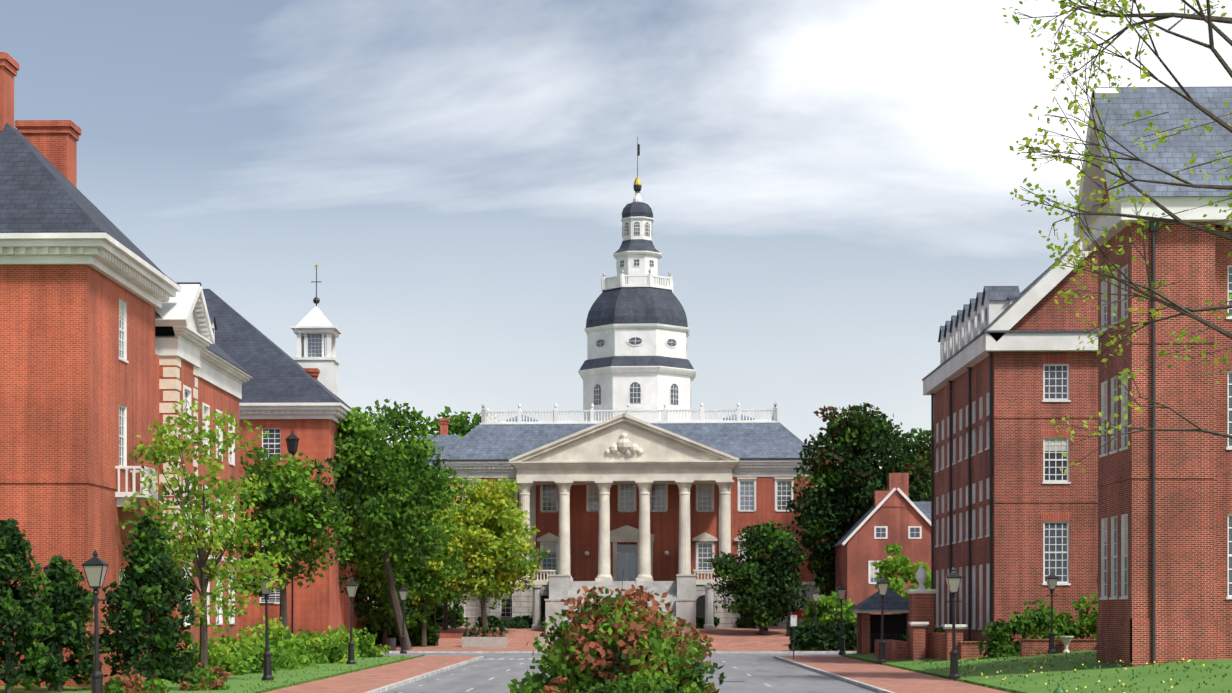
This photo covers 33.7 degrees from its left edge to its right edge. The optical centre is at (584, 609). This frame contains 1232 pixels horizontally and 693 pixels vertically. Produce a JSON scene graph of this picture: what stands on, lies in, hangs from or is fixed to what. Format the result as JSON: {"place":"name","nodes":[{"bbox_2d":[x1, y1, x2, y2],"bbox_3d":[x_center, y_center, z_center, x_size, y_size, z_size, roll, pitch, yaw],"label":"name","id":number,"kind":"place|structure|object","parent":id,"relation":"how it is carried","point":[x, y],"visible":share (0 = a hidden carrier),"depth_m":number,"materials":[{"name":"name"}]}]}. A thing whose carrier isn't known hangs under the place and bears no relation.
{"place":"outdoors","nodes":[
{"label":"outdoors","id":0,"kind":"place"},
{"bbox_2d":[0,613,1231,692],"bbox_3d":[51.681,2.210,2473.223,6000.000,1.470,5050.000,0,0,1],"label":"ground","id":1,"kind":"structure","parent":0,"point":[753,660],"depth_m":84.10,"materials":[{"name":"grey asphalt"}]},
{"bbox_2d":[0,52,374,686],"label":"building","id":2,"kind":"structure","parent":1,"relation":"on","point":[114,340],"depth_m":78.37,"materials":[{"name":"brick"}]},
{"bbox_2d":[43,550,1064,692],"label":"props","id":3,"kind":"object","parent":1,"relation":"on","point":[95,567],"visible":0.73,"depth_m":90.21,"materials":[{"name":"black painted iron"},{"name":"lamp glass"},{"name":"stone"}]},
{"bbox_2d":[386,137,814,632],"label":"domed capitol building","id":4,"kind":"structure","parent":1,"relation":"on","point":[641,476],"depth_m":173.68,"materials":[{"name":"red brick"}]},
{"bbox_2d":[0,0,1231,692],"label":"vegetation","id":5,"kind":"object","parent":1,"relation":"on","point":[418,530],"visible":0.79,"depth_m":93.53,"materials":[{"name":"green plant"}]},
{"bbox_2d":[833,473,930,618],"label":"house","id":6,"kind":"structure","parent":1,"relation":"on","point":[901,518],"depth_m":153.31,"materials":[{"name":"brick"}]},
{"bbox_2d":[850,564,1096,660],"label":"brick gate wall","id":7,"kind":"structure","parent":1,"relation":"on","point":[914,618],"depth_m":102.87,"materials":[{"name":"brick"}]},
{"bbox_2d":[0,0,1231,609],"label":"sky","id":8,"kind":"structure","parent":0,"point":[826,184],"materials":[{"name":"blue"}]},
{"bbox_2d":[922,86,1231,664],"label":"building","id":9,"kind":"structure","parent":0,"point":[1136,534],"depth_m":76.69,"materials":[{"name":"brick"}]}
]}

